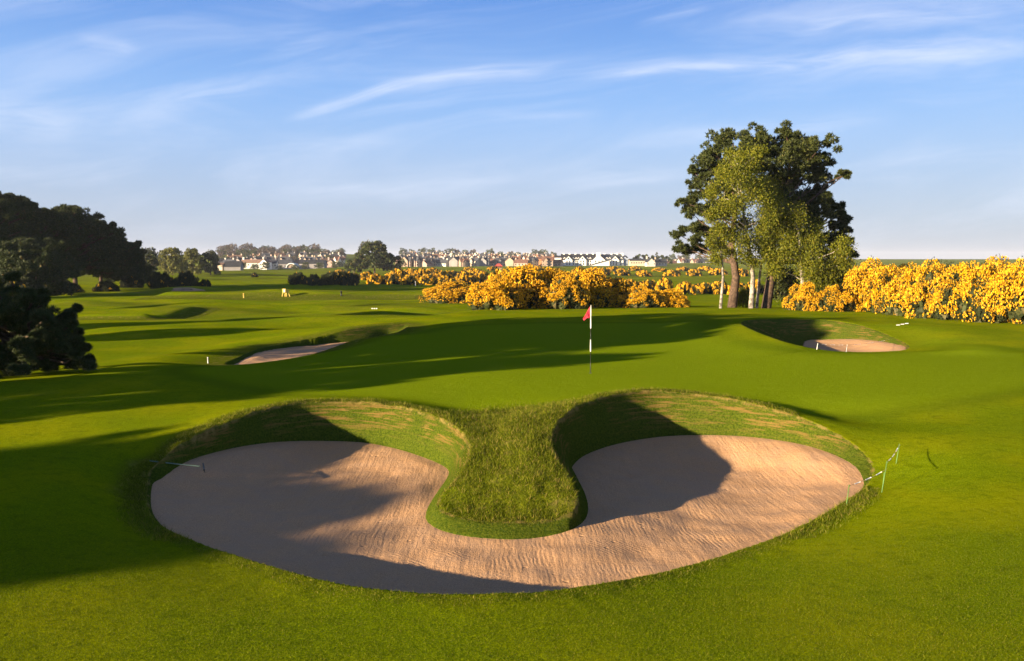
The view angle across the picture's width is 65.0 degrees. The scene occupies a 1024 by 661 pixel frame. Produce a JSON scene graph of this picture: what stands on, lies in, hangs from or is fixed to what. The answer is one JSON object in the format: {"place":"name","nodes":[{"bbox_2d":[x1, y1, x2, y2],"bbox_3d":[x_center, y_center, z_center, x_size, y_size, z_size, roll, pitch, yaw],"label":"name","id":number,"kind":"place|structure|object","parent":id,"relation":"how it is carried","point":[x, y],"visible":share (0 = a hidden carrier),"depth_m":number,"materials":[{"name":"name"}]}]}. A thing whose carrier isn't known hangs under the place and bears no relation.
{"place":"outdoors","nodes":[
{"label":"outdoors","id":0,"kind":"place"},
{"bbox_2d":[0,254,1023,660],"bbox_3d":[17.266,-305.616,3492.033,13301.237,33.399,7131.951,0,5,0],"label":"ground","id":1,"kind":"structure","parent":0,"point":[938,402],"depth_m":18.88,"materials":[{"name":"plant"}]},
{"bbox_2d":[0,199,40,251],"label":"pine tree","id":2,"kind":"object","parent":1,"relation":"on","point":[8,217],"visible":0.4,"depth_m":121.72,"materials":[{"name":"green plant"}]},
{"bbox_2d":[4,276,42,295],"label":"gorse bush","id":3,"kind":"object","parent":1,"relation":"on","point":[24,282],"visible":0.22,"depth_m":107.34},
{"bbox_2d":[0,191,65,253],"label":"pine tree","id":4,"kind":"object","parent":1,"relation":"on","point":[35,222],"visible":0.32,"depth_m":132.75,"materials":[{"name":"green plant"}]},
{"bbox_2d":[0,237,83,295],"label":"pine tree","id":5,"kind":"object","parent":1,"relation":"on","point":[48,264],"visible":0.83,"depth_m":113.24,"materials":[{"name":"green plant"}]},
{"bbox_2d":[0,270,100,377],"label":"pine tree","id":6,"kind":"object","parent":1,"relation":"on","point":[43,338],"visible":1,"depth_m":27.38,"materials":[{"name":"green plant"}]},
{"bbox_2d":[25,207,97,270],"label":"pine tree","id":7,"kind":"object","parent":1,"relation":"on","point":[67,231],"visible":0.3,"depth_m":140.28,"materials":[{"name":"green plant"}]},
{"bbox_2d":[67,280,85,292],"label":"gorse bush","id":8,"kind":"object","parent":1,"relation":"on","point":[78,288],"visible":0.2,"depth_m":127.58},
{"bbox_2d":[51,203,120,284],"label":"pine tree","id":9,"kind":"object","parent":1,"relation":"on","point":[105,260],"visible":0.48,"depth_m":148.57,"materials":[{"name":"green plant"}]},
{"bbox_2d":[91,281,120,291],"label":"gorse bush","id":10,"kind":"object","parent":1,"relation":"on","point":[104,286],"visible":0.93,"depth_m":140.54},
{"bbox_2d":[77,221,142,281],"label":"pine tree","id":11,"kind":"object","parent":1,"relation":"on","point":[123,254],"visible":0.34,"depth_m":157.09,"materials":[{"name":"green plant"}]},
{"bbox_2d":[95,240,153,284],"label":"pine tree","id":12,"kind":"object","parent":1,"relation":"on","point":[143,270],"visible":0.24,"depth_m":163.71,"materials":[{"name":"green plant"}]},
{"bbox_2d":[119,276,144,287],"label":"gorse bush","id":13,"kind":"object","parent":1,"relation":"on","point":[132,282],"visible":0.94,"depth_m":158.78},
{"bbox_2d":[145,251,158,276],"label":"conifer tree","id":14,"kind":"object","parent":1,"relation":"on","point":[153,258],"visible":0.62,"depth_m":258.44,"materials":[{"name":"plant"}]},
{"bbox_2d":[146,271,178,288],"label":"gorse bush","id":15,"kind":"object","parent":1,"relation":"on","point":[156,280],"visible":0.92,"depth_m":148.76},
{"bbox_2d":[157,247,188,274],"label":"tree","id":16,"kind":"object","parent":1,"relation":"on","point":[175,255],"visible":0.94,"depth_m":327.18,"materials":[{"name":"green plant"}]},
{"bbox_2d":[174,270,199,286],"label":"gorse bush","id":17,"kind":"object","parent":1,"relation":"on","point":[186,278],"visible":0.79,"depth_m":156.40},
{"bbox_2d":[171,287,204,290],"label":"bunker sand","id":18,"kind":"structure","parent":1,"relation":"on","point":[185,289],"depth_m":137.94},
{"bbox_2d":[180,248,205,274],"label":"tree","id":19,"kind":"object","parent":1,"relation":"on","point":[189,254],"visible":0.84,"depth_m":342.64,"materials":[{"name":"green plant"}]},
{"bbox_2d":[197,279,211,286],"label":"gorse bush","id":20,"kind":"object","parent":1,"relation":"on","point":[204,283],"visible":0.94,"depth_m":159.29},
{"bbox_2d":[199,249,220,274],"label":"willow tree","id":21,"kind":"object","parent":1,"relation":"on","point":[211,256],"visible":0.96,"depth_m":347.75,"materials":[{"name":"plant"}]},
{"bbox_2d":[224,243,237,251],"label":"broadleaf tree","id":22,"kind":"object","parent":1,"relation":"on","point":[232,247],"visible":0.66,"depth_m":1056.62,"materials":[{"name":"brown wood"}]},
{"bbox_2d":[223,261,243,270],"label":"barn","id":23,"kind":"structure","parent":1,"relation":"on","point":[232,265],"depth_m":558.97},
{"bbox_2d":[241,257,263,268],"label":"farmhouse","id":24,"kind":"object","parent":1,"relation":"on","point":[249,262],"visible":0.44,"depth_m":618.56,"materials":[{"name":"paint"}]},
{"bbox_2d":[260,259,271,269],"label":"farmhouse","id":25,"kind":"object","parent":1,"relation":"on","point":[265,260],"visible":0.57,"depth_m":599.44,"materials":[{"name":"paint"}]},
{"bbox_2d":[275,257,294,268],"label":"barn","id":26,"kind":"structure","parent":1,"relation":"on","point":[284,262],"depth_m":640.32,"materials":[{"name":"stone"}]},
{"bbox_2d":[234,342,345,364],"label":"bunker sand","id":27,"kind":"structure","parent":1,"relation":"on","point":[279,354],"depth_m":39.59,"materials":[{"name":"sand"}]},
{"bbox_2d":[288,272,306,284],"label":"gorse bush","id":28,"kind":"object","parent":1,"relation":"on","point":[295,278],"visible":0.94,"depth_m":186.18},
{"bbox_2d":[298,260,327,268],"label":"barn","id":29,"kind":"structure","parent":1,"relation":"on","point":[312,264],"depth_m":618.91,"materials":[{"name":"grey stone"}]},
{"bbox_2d":[306,274,322,285],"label":"gorse bush","id":30,"kind":"object","parent":1,"relation":"on","point":[313,280],"visible":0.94,"depth_m":182.91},
{"bbox_2d":[320,271,339,284],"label":"gorse bush","id":31,"kind":"object","parent":1,"relation":"on","point":[328,278],"visible":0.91,"depth_m":186.17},
{"bbox_2d":[339,272,359,285],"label":"gorse bush","id":32,"kind":"object","parent":1,"relation":"on","point":[348,279],"visible":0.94,"depth_m":182.20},
{"bbox_2d":[344,258,362,272],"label":"pine tree","id":33,"kind":"object","parent":1,"relation":"on","point":[354,268],"visible":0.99,"depth_m":365.78,"materials":[{"name":"green plant"}]},
{"bbox_2d":[359,270,372,279],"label":"gorse bush","id":34,"kind":"object","parent":1,"relation":"on","point":[364,275],"visible":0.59,"depth_m":244.77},
{"bbox_2d":[350,239,394,272],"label":"pine tree","id":35,"kind":"object","parent":1,"relation":"on","point":[376,251],"visible":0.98,"depth_m":365.55,"materials":[{"name":"green plant"}]},
{"bbox_2d":[366,273,382,283],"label":"gorse bush","id":36,"kind":"object","parent":1,"relation":"on","point":[376,278],"visible":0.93,"depth_m":196.16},
{"bbox_2d":[382,254,402,270],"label":"pine tree","id":37,"kind":"object","parent":1,"relation":"on","point":[398,263],"visible":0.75,"depth_m":369.10,"materials":[{"name":"green plant"}]},
{"bbox_2d":[383,272,402,284],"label":"gorse bush","id":38,"kind":"object","parent":1,"relation":"on","point":[391,278],"visible":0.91,"depth_m":196.75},
{"bbox_2d":[389,267,406,276],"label":"gorse bush","id":39,"kind":"object","parent":1,"relation":"on","point":[397,271],"visible":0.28,"depth_m":224.16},
{"bbox_2d":[401,255,411,266],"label":"house","id":40,"kind":"structure","parent":1,"relation":"on","point":[408,259],"depth_m":768.18,"materials":[{"name":"stone"}]},
{"bbox_2d":[400,275,417,284],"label":"gorse bush","id":41,"kind":"object","parent":1,"relation":"on","point":[409,280],"visible":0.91,"depth_m":188.59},
{"bbox_2d":[412,255,422,266],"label":"house","id":42,"kind":"structure","parent":1,"relation":"on","point":[417,260],"depth_m":769.09,"materials":[{"name":"stone"}]},
{"bbox_2d":[413,268,429,275],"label":"gorse bush","id":43,"kind":"object","parent":1,"relation":"on","point":[421,271],"visible":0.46,"depth_m":248.25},
{"bbox_2d":[420,259,431,266],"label":"house","id":44,"kind":"structure","parent":1,"relation":"on","point":[425,263],"depth_m":770.64,"materials":[{"name":"paint"}]},
{"bbox_2d":[417,275,437,284],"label":"gorse bush","id":45,"kind":"object","parent":1,"relation":"on","point":[426,280],"visible":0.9,"depth_m":197.94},
{"bbox_2d":[436,258,448,266],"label":"house","id":46,"kind":"structure","parent":1,"relation":"on","point":[442,263],"depth_m":780.14,"materials":[{"name":"stone"}]},
{"bbox_2d":[433,270,451,276],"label":"gorse bush","id":47,"kind":"object","parent":1,"relation":"on","point":[441,273],"visible":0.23,"depth_m":231.76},
{"bbox_2d":[415,279,475,303],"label":"gorse bush","id":48,"kind":"object","parent":1,"relation":"on","point":[456,291],"visible":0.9,"depth_m":96.36,"materials":[{"name":"plant"}]},
{"bbox_2d":[437,273,455,284],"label":"gorse bush","id":49,"kind":"object","parent":1,"relation":"on","point":[448,277],"visible":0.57,"depth_m":207.40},
{"bbox_2d":[449,255,461,266],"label":"house","id":50,"kind":"structure","parent":1,"relation":"on","point":[453,261],"depth_m":775.96,"materials":[{"name":"white stone"}]},
{"bbox_2d":[454,273,473,283],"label":"gorse bush","id":51,"kind":"object","parent":1,"relation":"on","point":[464,277],"visible":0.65,"depth_m":217.09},
{"bbox_2d":[458,257,469,266],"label":"house","id":52,"kind":"structure","parent":1,"relation":"on","point":[464,262],"depth_m":769.64,"materials":[{"name":"paint"}]},
{"bbox_2d":[470,256,480,265],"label":"house","id":53,"kind":"structure","parent":1,"relation":"on","point":[474,261],"depth_m":781.37,"materials":[{"name":"stone"}]},
{"bbox_2d":[472,273,487,283],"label":"gorse bush","id":54,"kind":"object","parent":1,"relation":"on","point":[480,277],"visible":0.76,"depth_m":219.79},
{"bbox_2d":[480,256,489,265],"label":"house","id":55,"kind":"structure","parent":1,"relation":"on","point":[484,261],"depth_m":781.80,"materials":[{"name":"stone"}]},
{"bbox_2d":[109,386,879,606],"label":"grass","id":56,"kind":"structure","parent":1,"relation":"on","point":[509,416],"depth_m":15.55,"materials":[{"name":"plant"}]},
{"bbox_2d":[486,266,503,280],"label":"gorse bush","id":57,"kind":"object","parent":1,"relation":"on","point":[496,270],"visible":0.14,"depth_m":120.11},
{"bbox_2d":[465,274,527,309],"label":"gorse bush","id":58,"kind":"object","parent":1,"relation":"on","point":[492,293],"visible":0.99,"depth_m":59.16,"materials":[{"name":"plant"}]},
{"bbox_2d":[495,256,505,265],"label":"house","id":59,"kind":"structure","parent":1,"relation":"on","point":[501,261],"depth_m":792.75,"materials":[{"name":"stone"}]},
{"bbox_2d":[151,435,863,593],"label":"bunker sand","id":60,"kind":"structure","parent":1,"relation":"on","point":[348,513],"depth_m":15.42,"materials":[{"name":"sand"}]},
{"bbox_2d":[149,460,204,471],"bbox_3d":[-6.948,2.833,17.030,1.460,0.140,0.437,2,5,20],"label":"rake","id":61,"kind":"object","parent":60,"relation":"on","point":[183,464],"visible":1,"depth_m":16.95,"materials":[{"name":"grey"}]},
{"bbox_2d":[505,256,514,265],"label":"house","id":62,"kind":"structure","parent":1,"relation":"on","point":[509,261],"depth_m":791.39,"materials":[{"name":"white stone"}]},
{"bbox_2d":[514,258,528,265],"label":"house","id":63,"kind":"structure","parent":1,"relation":"on","point":[518,262],"depth_m":777.86,"materials":[{"name":"paint"}]},
{"bbox_2d":[497,263,549,308],"bbox_3d":[0.922,-3.116,63.958,5.763,4.476,5.982,-3,6,-27],"label":"gorse bush","id":64,"kind":"object","parent":1,"relation":"on","point":[528,283],"visible":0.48,"depth_m":62.60,"materials":[{"name":"plant"}]},
{"bbox_2d":[527,256,538,265],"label":"house","id":65,"kind":"structure","parent":1,"relation":"on","point":[533,261],"depth_m":782.24,"materials":[{"name":"stone"}]},
{"bbox_2d":[541,255,553,265],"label":"house","id":66,"kind":"structure","parent":1,"relation":"on","point":[547,260],"depth_m":769.35,"materials":[{"name":"stone"}]},
{"bbox_2d":[533,264,572,306],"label":"gorse bush","id":67,"kind":"object","parent":1,"relation":"on","point":[550,272],"visible":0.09,"depth_m":64.92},
{"bbox_2d":[537,270,590,308],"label":"gorse bush","id":68,"kind":"object","parent":1,"relation":"on","point":[567,292],"visible":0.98,"depth_m":60.25,"materials":[{"name":"plant"}]},
{"bbox_2d":[583,306,590,372],"bbox_3d":[2.531,0.292,26.925,0.319,2.292,0.108,0,5,0],"label":"golf flag","id":69,"kind":"object","parent":1,"relation":"on","point":[588,314],"visible":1,"depth_m":26.87,"materials":[{"name":"fabric"}]},
{"bbox_2d":[554,253,627,265],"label":"hotel","id":70,"kind":"structure","parent":1,"relation":"on","point":[598,259],"depth_m":817.00,"materials":[{"name":"stone"}]},
{"bbox_2d":[570,267,615,307],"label":"gorse bush","id":71,"kind":"object","parent":1,"relation":"on","point":[595,281],"visible":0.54,"depth_m":63.77,"materials":[{"name":"plant"}]},
{"bbox_2d":[600,275,632,306],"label":"gorse bush","id":72,"kind":"object","parent":1,"relation":"on","point":[619,287],"visible":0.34,"depth_m":64.95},
{"bbox_2d":[613,268,630,275],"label":"gorse bush","id":73,"kind":"object","parent":1,"relation":"on","point":[620,272],"visible":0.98,"depth_m":339.34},
{"bbox_2d":[624,278,639,288],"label":"gorse bush","id":74,"kind":"object","parent":1,"relation":"on","point":[632,281],"visible":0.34,"depth_m":147.71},
{"bbox_2d":[628,259,645,265],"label":"house","id":75,"kind":"structure","parent":1,"relation":"on","point":[637,262],"depth_m":797.25,"materials":[{"name":"paint"}]},
{"bbox_2d":[614,285,667,307],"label":"gorse bush","id":76,"kind":"object","parent":1,"relation":"on","point":[644,297],"visible":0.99,"depth_m":62.41,"materials":[{"name":"plant"}]},
{"bbox_2d":[635,270,651,276],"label":"gorse bush","id":77,"kind":"object","parent":1,"relation":"on","point":[641,273],"visible":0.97,"depth_m":324.92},
{"bbox_2d":[632,254,654,259],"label":"pine tree","id":78,"kind":"object","parent":1,"relation":"on","point":[643,256],"visible":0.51,"depth_m":834.57,"materials":[{"name":"green plant"}]},
{"bbox_2d":[638,280,657,289],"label":"gorse bush","id":79,"kind":"object","parent":1,"relation":"on","point":[649,284],"visible":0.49,"depth_m":155.51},
{"bbox_2d":[645,256,654,265],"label":"house","id":80,"kind":"structure","parent":1,"relation":"on","point":[649,261],"depth_m":777.37,"materials":[{"name":"paint"}]},
{"bbox_2d":[654,257,666,265],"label":"house","id":81,"kind":"structure","parent":1,"relation":"on","point":[660,262],"depth_m":787.62,"materials":[{"name":"grey stone"}]},
{"bbox_2d":[655,276,673,290],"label":"gorse bush","id":82,"kind":"object","parent":1,"relation":"on","point":[664,283],"visible":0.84,"depth_m":153.84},
{"bbox_2d":[662,269,680,276],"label":"gorse bush","id":83,"kind":"object","parent":1,"relation":"on","point":[672,273],"visible":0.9,"depth_m":315.33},
{"bbox_2d":[657,288,690,307],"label":"gorse bush","id":84,"kind":"object","parent":1,"relation":"on","point":[676,299],"visible":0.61,"depth_m":63.24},
{"bbox_2d":[675,281,695,294],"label":"gorse bush","id":85,"kind":"object","parent":1,"relation":"on","point":[686,287],"visible":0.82,"depth_m":130.49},
{"bbox_2d":[685,268,702,275],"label":"gorse bush","id":86,"kind":"object","parent":1,"relation":"on","point":[693,272],"visible":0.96,"depth_m":337.74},
{"bbox_2d":[693,282,709,293],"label":"gorse bush","id":87,"kind":"object","parent":1,"relation":"on","point":[701,288],"visible":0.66,"depth_m":135.67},
{"bbox_2d":[697,265,712,270],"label":"gorse bush","id":88,"kind":"object","parent":1,"relation":"on","point":[704,268],"visible":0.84,"depth_m":474.71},
{"bbox_2d":[708,267,727,274],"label":"gorse bush","id":89,"kind":"object","parent":1,"relation":"on","point":[715,271],"visible":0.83,"depth_m":343.69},
{"bbox_2d":[707,280,729,293],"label":"gorse bush","id":90,"kind":"object","parent":1,"relation":"on","point":[714,288],"visible":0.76,"depth_m":133.51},
{"bbox_2d":[702,192,739,307],"bbox_3d":[15.653,-5.772,59.612,3.050,8.948,2.857,4,6,34],"label":"birch tree","id":91,"kind":"object","parent":1,"relation":"on","point":[720,237],"visible":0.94,"depth_m":59.38,"materials":[{"name":"green plant"}]},
{"bbox_2d":[668,121,775,307],"bbox_3d":[16.778,-9.194,65.276,8.079,15.014,6.577,0,5,0],"label":"pine tree","id":92,"kind":"object","parent":1,"relation":"on","point":[707,158],"visible":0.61,"depth_m":64.39,"materials":[{"name":"green plant"}]},
{"bbox_2d":[723,284,759,307],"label":"shrub","id":93,"kind":"object","parent":1,"relation":"on","point":[743,294],"visible":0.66,"depth_m":63.81,"materials":[{"name":"green plant"}]},
{"bbox_2d":[701,138,789,307],"bbox_3d":[17.506,-7.725,59.787,6.789,12.868,6.328,0,5,0],"label":"birch tree","id":94,"kind":"object","parent":1,"relation":"on","point":[746,166],"visible":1,"depth_m":59.16,"materials":[{"name":"green plant"}]},
{"bbox_2d":[747,279,764,292],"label":"gorse bush","id":95,"kind":"object","parent":1,"relation":"on","point":[756,284],"visible":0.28,"depth_m":137.28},
{"bbox_2d":[749,206,784,307],"bbox_3d":[19.404,-5.674,61.192,2.200,8.696,3.704,4,6,35],"label":"birch tree","id":96,"kind":"object","parent":1,"relation":"on","point":[759,228],"visible":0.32,"depth_m":60.80,"materials":[{"name":"green plant"}]},
{"bbox_2d":[782,281,819,310],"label":"gorse bush","id":97,"kind":"object","parent":1,"relation":"on","point":[801,298],"visible":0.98,"depth_m":57.42,"materials":[{"name":"plant"}]},
{"bbox_2d":[760,264,841,304],"bbox_3d":[23.978,-3.839,66.155,6.808,4.254,7.045,3,6,29],"label":"shrub","id":98,"kind":"object","parent":1,"relation":"on","point":[782,287],"visible":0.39,"depth_m":64.91,"materials":[{"name":"green plant"}]},
{"bbox_2d":[751,119,859,307],"bbox_3d":[23.497,-9.285,65.701,9.981,15.145,7.760,-1,5,-10],"label":"pine tree","id":99,"kind":"object","parent":1,"relation":"on","point":[799,155],"visible":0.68,"depth_m":63.52,"materials":[{"name":"green plant"}]},
{"bbox_2d":[759,187,861,292],"bbox_3d":[22.324,-6.136,60.678,7.692,9.565,6.448,0,5,0],"label":"birch tree","id":100,"kind":"object","parent":1,"relation":"on","point":[811,258],"visible":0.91,"depth_m":59.63,"materials":[{"name":"green plant"}]},
{"bbox_2d":[813,283,861,311],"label":"gorse bush","id":101,"kind":"object","parent":1,"relation":"on","point":[835,298],"visible":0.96,"depth_m":56.75,"materials":[{"name":"plant"}]},
{"bbox_2d":[803,339,905,351],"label":"bunker sand","id":102,"kind":"structure","parent":1,"relation":"on","point":[842,345],"depth_m":41.55,"materials":[{"name":"sand"}]},
{"bbox_2d":[841,256,885,311],"bbox_3d":[25.613,-2.933,58.003,4.142,5.090,3.925,2,5,16],"label":"gorse bush","id":103,"kind":"object","parent":1,"relation":"on","point":[857,280],"visible":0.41,"depth_m":57.26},
{"bbox_2d":[858,263,903,312],"bbox_3d":[26.202,-2.534,56.154,3.899,4.290,3.708,0,5,1],"label":"gorse bush","id":104,"kind":"object","parent":1,"relation":"on","point":[870,296],"visible":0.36,"depth_m":55.52,"materials":[{"name":"plant"}]},
{"bbox_2d":[874,265,927,316],"bbox_3d":[26.318,-2.166,53.174,3.917,4.454,3.883,-2,6,-23],"label":"gorse bush","id":105,"kind":"object","parent":1,"relation":"on","point":[894,292],"visible":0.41,"depth_m":52.57,"materials":[{"name":"plant"}]},
{"bbox_2d":[886,262,919,275],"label":"gorse bush","id":106,"kind":"object","parent":1,"relation":"on","point":[903,268],"visible":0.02,"depth_m":61.58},
{"bbox_2d":[900,257,954,318],"bbox_3d":[26.884,-2.279,50.968,4.006,4.923,3.797,2,5,19],"label":"gorse bush","id":107,"kind":"object","parent":1,"relation":"on","point":[918,299],"visible":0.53,"depth_m":50.40,"materials":[{"name":"plant"}]},
{"bbox_2d":[929,259,968,270],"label":"gorse bush","id":108,"kind":"object","parent":1,"relation":"on","point":[955,265],"visible":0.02,"depth_m":57.65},
{"bbox_2d":[928,261,982,319],"bbox_3d":[27.657,-2.004,49.060,3.753,4.570,3.569,4,7,40],"label":"gorse bush","id":109,"kind":"object","parent":1,"relation":"on","point":[944,296],"visible":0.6,"depth_m":48.66,"materials":[{"name":"plant"}]},
{"bbox_2d":[951,260,1009,323],"bbox_3d":[28.211,-1.831,47.891,3.902,4.858,3.868,-1,5,-15],"label":"gorse bush","id":110,"kind":"object","parent":1,"relation":"on","point":[985,273],"visible":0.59,"depth_m":47.35,"materials":[{"name":"plant"}]},
{"bbox_2d":[979,256,1023,324],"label":"gorse bush","id":111,"kind":"object","parent":1,"relation":"on","point":[1008,286],"visible":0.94,"depth_m":45.91,"materials":[{"name":"plant"}]},
{"bbox_2d":[982,254,1023,272],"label":"gorse bush","id":112,"kind":"object","parent":1,"relation":"on","point":[992,258],"visible":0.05,"depth_m":54.78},
{"bbox_2d":[0,0,1023,258],"label":"sky","id":113,"kind":"structure","parent":0,"point":[560,127],"materials":[{"name":"blue"}]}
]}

